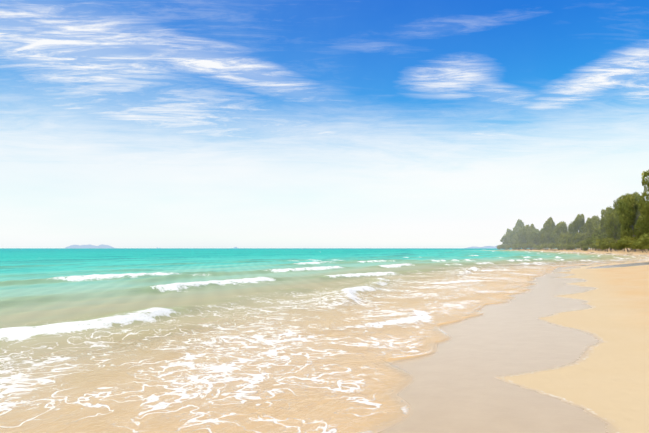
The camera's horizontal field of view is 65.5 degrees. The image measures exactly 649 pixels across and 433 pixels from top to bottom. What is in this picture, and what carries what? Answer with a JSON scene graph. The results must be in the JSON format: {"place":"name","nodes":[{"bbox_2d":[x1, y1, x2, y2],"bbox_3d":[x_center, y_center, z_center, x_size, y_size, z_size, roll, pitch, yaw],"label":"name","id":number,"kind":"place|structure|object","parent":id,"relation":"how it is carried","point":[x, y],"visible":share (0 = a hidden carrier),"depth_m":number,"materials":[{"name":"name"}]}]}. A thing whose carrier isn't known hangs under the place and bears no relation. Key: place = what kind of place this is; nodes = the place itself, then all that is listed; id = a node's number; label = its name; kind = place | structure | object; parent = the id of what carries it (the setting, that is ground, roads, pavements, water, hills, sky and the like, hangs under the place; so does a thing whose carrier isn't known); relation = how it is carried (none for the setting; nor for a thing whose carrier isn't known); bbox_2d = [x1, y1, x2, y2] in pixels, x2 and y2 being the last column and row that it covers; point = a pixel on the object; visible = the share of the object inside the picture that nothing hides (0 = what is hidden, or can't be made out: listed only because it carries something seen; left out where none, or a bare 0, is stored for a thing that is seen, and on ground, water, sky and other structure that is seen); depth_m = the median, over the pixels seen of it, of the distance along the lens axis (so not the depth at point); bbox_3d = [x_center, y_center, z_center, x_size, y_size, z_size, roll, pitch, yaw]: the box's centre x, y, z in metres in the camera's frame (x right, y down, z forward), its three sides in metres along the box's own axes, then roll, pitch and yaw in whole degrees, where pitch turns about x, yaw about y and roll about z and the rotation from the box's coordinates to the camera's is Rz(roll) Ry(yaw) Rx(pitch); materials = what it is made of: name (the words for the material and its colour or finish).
{"place":"outdoors","nodes":[
{"label":"outdoors","id":0,"kind":"place"},
{"bbox_2d":[65,244,113,247],"bbox_3d":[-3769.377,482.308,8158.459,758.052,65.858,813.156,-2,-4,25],"label":"island","id":1,"kind":"structure","parent":0,"point":[90,246],"depth_m":8043.99,"materials":[{"name":"blue"}]},
{"bbox_2d":[0,248,648,432],"bbox_3d":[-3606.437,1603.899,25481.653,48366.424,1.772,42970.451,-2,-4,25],"label":"sea water","id":2,"kind":"structure","parent":0,"point":[65,312],"depth_m":12.33,"materials":[{"name":"teal liquid"}]},
{"bbox_2d":[0,248,648,432],"bbox_3d":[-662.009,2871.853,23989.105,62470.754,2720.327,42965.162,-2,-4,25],"label":"beach ground","id":3,"kind":"structure","parent":0,"point":[562,349],"depth_m":6.24,"materials":[{"name":"beige sand"}]},
{"bbox_2d":[500,235,509,243],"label":"tree","id":4,"kind":"object","parent":3,"relation":"on","point":[506,238],"visible":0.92,"depth_m":420.86,"materials":[{"name":"green plant"}]},
{"bbox_2d":[504,229,511,249],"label":"tree","id":5,"kind":"object","parent":3,"relation":"on","point":[509,231],"visible":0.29,"depth_m":434.45,"materials":[{"name":"green plant"}]},
{"bbox_2d":[510,230,517,243],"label":"tree","id":6,"kind":"object","parent":3,"relation":"on","point":[514,232],"visible":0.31,"depth_m":405.06,"materials":[{"name":"green plant"}]},
{"bbox_2d":[514,243,521,248],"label":"shrub","id":7,"kind":"object","parent":3,"relation":"on","point":[517,246],"visible":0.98,"depth_m":358.68,"materials":[{"name":"green plant"}]},
{"bbox_2d":[516,219,523,227],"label":"tree","id":8,"kind":"object","parent":3,"relation":"on","point":[519,223],"visible":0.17,"depth_m":430.11,"materials":[{"name":"green plant"}]},
{"bbox_2d":[518,227,522,243],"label":"tree","id":9,"kind":"object","parent":3,"relation":"on","point":[519,232],"visible":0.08,"depth_m":372.97,"materials":[{"name":"green plant"}]},
{"bbox_2d":[520,224,528,249],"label":"tree","id":10,"kind":"object","parent":3,"relation":"on","point":[523,233],"visible":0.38,"depth_m":365.67,"materials":[{"name":"green plant"}]},
{"bbox_2d":[525,224,534,239],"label":"tree","id":11,"kind":"object","parent":3,"relation":"on","point":[529,229],"visible":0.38,"depth_m":360.94,"materials":[{"name":"green plant"}]},
{"bbox_2d":[526,242,535,249],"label":"shrub","id":12,"kind":"object","parent":3,"relation":"on","point":[530,244],"visible":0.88,"depth_m":331.49,"materials":[{"name":"green plant"}]},
{"bbox_2d":[529,229,540,243],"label":"tree","id":13,"kind":"object","parent":3,"relation":"on","point":[535,237],"visible":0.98,"depth_m":338.93,"materials":[{"name":"green plant"}]},
{"bbox_2d":[540,217,554,249],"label":"tree","id":14,"kind":"object","parent":3,"relation":"on","point":[548,227],"visible":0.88,"depth_m":307.38,"materials":[{"name":"green plant"}]},
{"bbox_2d":[549,243,561,247],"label":"shrub","id":15,"kind":"object","parent":3,"relation":"on","point":[553,245],"visible":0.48,"depth_m":275.28,"materials":[{"name":"green plant"}]},
{"bbox_2d":[553,222,568,242],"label":"tree","id":16,"kind":"object","parent":3,"relation":"on","point":[560,229],"visible":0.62,"depth_m":289.92,"materials":[{"name":"green plant"}]},
{"bbox_2d":[565,244,571,250],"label":"shrub","id":17,"kind":"object","parent":3,"relation":"on","point":[568,247],"visible":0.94,"depth_m":242.83,"materials":[{"name":"green plant"}]},
{"bbox_2d":[566,234,573,249],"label":"tree","id":18,"kind":"object","parent":3,"relation":"on","point":[570,239],"visible":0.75,"depth_m":257.31,"materials":[{"name":"green plant"}]},
{"bbox_2d":[569,214,584,236],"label":"tree","id":19,"kind":"object","parent":3,"relation":"on","point":[578,224],"visible":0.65,"depth_m":263.53,"materials":[{"name":"green plant"}]},
{"bbox_2d":[575,232,590,240],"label":"tree","id":20,"kind":"object","parent":3,"relation":"on","point":[578,235],"visible":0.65,"depth_m":244.09,"materials":[{"name":"green plant"}]},
{"bbox_2d":[577,240,589,248],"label":"shrub","id":21,"kind":"object","parent":3,"relation":"on","point":[581,244],"visible":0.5,"depth_m":218.45,"materials":[{"name":"green plant"}]},
{"bbox_2d":[584,218,598,249],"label":"tree","id":22,"kind":"object","parent":3,"relation":"on","point":[591,225],"visible":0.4,"depth_m":238.26,"materials":[{"name":"green plant"}]},
{"bbox_2d":[582,215,600,249],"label":"tree","id":23,"kind":"object","parent":3,"relation":"on","point":[584,229],"visible":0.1,"depth_m":256.74,"materials":[{"name":"green plant"}]},
{"bbox_2d":[586,236,599,250],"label":"shrub","id":24,"kind":"object","parent":3,"relation":"on","point":[592,240],"visible":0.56,"depth_m":204.15,"materials":[{"name":"green plant"}]},
{"bbox_2d":[592,226,603,249],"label":"tree","id":25,"kind":"object","parent":3,"relation":"on","point":[600,231],"visible":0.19,"depth_m":213.08,"materials":[{"name":"green plant"}]},
{"bbox_2d":[595,237,615,251],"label":"shrub","id":26,"kind":"object","parent":3,"relation":"on","point":[600,241],"visible":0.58,"depth_m":174.26,"materials":[{"name":"green plant"}]},
{"bbox_2d":[600,206,612,249],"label":"tree","id":27,"kind":"object","parent":3,"relation":"on","point":[604,213],"visible":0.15,"depth_m":208.79,"materials":[{"name":"green plant"}]},
{"bbox_2d":[600,241,615,251],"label":"shrub","id":28,"kind":"object","parent":3,"relation":"on","point":[605,244],"visible":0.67,"depth_m":169.91,"materials":[{"name":"green plant"}]},
{"bbox_2d":[604,211,620,250],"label":"tree","id":29,"kind":"object","parent":3,"relation":"on","point":[610,222],"visible":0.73,"depth_m":181.51,"materials":[{"name":"green plant"}]},
{"bbox_2d":[610,242,622,251],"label":"shrub","id":30,"kind":"object","parent":3,"relation":"on","point":[613,245],"visible":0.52,"depth_m":161.91,"materials":[{"name":"green plant"}]},
{"bbox_2d":[615,239,633,251],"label":"shrub","id":31,"kind":"object","parent":3,"relation":"on","point":[622,243],"visible":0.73,"depth_m":146.56,"materials":[{"name":"green plant"}]},
{"bbox_2d":[611,192,640,250],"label":"tree","id":32,"kind":"object","parent":3,"relation":"on","point":[635,194],"visible":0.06,"depth_m":182.84,"materials":[{"name":"green plant"}]},
{"bbox_2d":[620,236,637,251],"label":"shrub","id":33,"kind":"object","parent":3,"relation":"on","point":[629,239],"visible":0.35,"depth_m":152.51,"materials":[{"name":"green plant"}]},
{"bbox_2d":[616,193,645,251],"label":"tree","id":34,"kind":"object","parent":3,"relation":"on","point":[628,207],"visible":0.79,"depth_m":157.44,"materials":[{"name":"green plant"}]},
{"bbox_2d":[629,240,643,251],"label":"shrub","id":35,"kind":"object","parent":3,"relation":"on","point":[633,242],"visible":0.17,"depth_m":139.95,"materials":[{"name":"green plant"}]},
{"bbox_2d":[633,242,648,252],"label":"shrub","id":36,"kind":"object","parent":3,"relation":"on","point":[637,245],"visible":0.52,"depth_m":132.71,"materials":[{"name":"green plant"}]},
{"bbox_2d":[636,203,648,234],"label":"tree","id":37,"kind":"object","parent":3,"relation":"on","point":[645,226],"visible":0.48,"depth_m":139.92,"materials":[{"name":"green plant"}]},
{"bbox_2d":[637,171,648,223],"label":"tree","id":38,"kind":"object","parent":3,"relation":"on","point":[643,211],"visible":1,"depth_m":124.48,"materials":[{"name":"green plant"}]},
{"bbox_2d":[638,233,648,247],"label":"shrub","id":39,"kind":"object","parent":3,"relation":"on","point":[643,239],"visible":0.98,"depth_m":125.24,"materials":[{"name":"green plant"}]},
{"bbox_2d":[0,0,648,247],"label":"sky","id":40,"kind":"structure","parent":0,"point":[124,123],"materials":[{"name":"blue"}]},
{"bbox_2d":[468,245,497,247],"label":"island","id":41,"kind":"structure","parent":0,"point":[485,247],"depth_m":5638.09,"materials":[{"name":"blue"}]}
]}

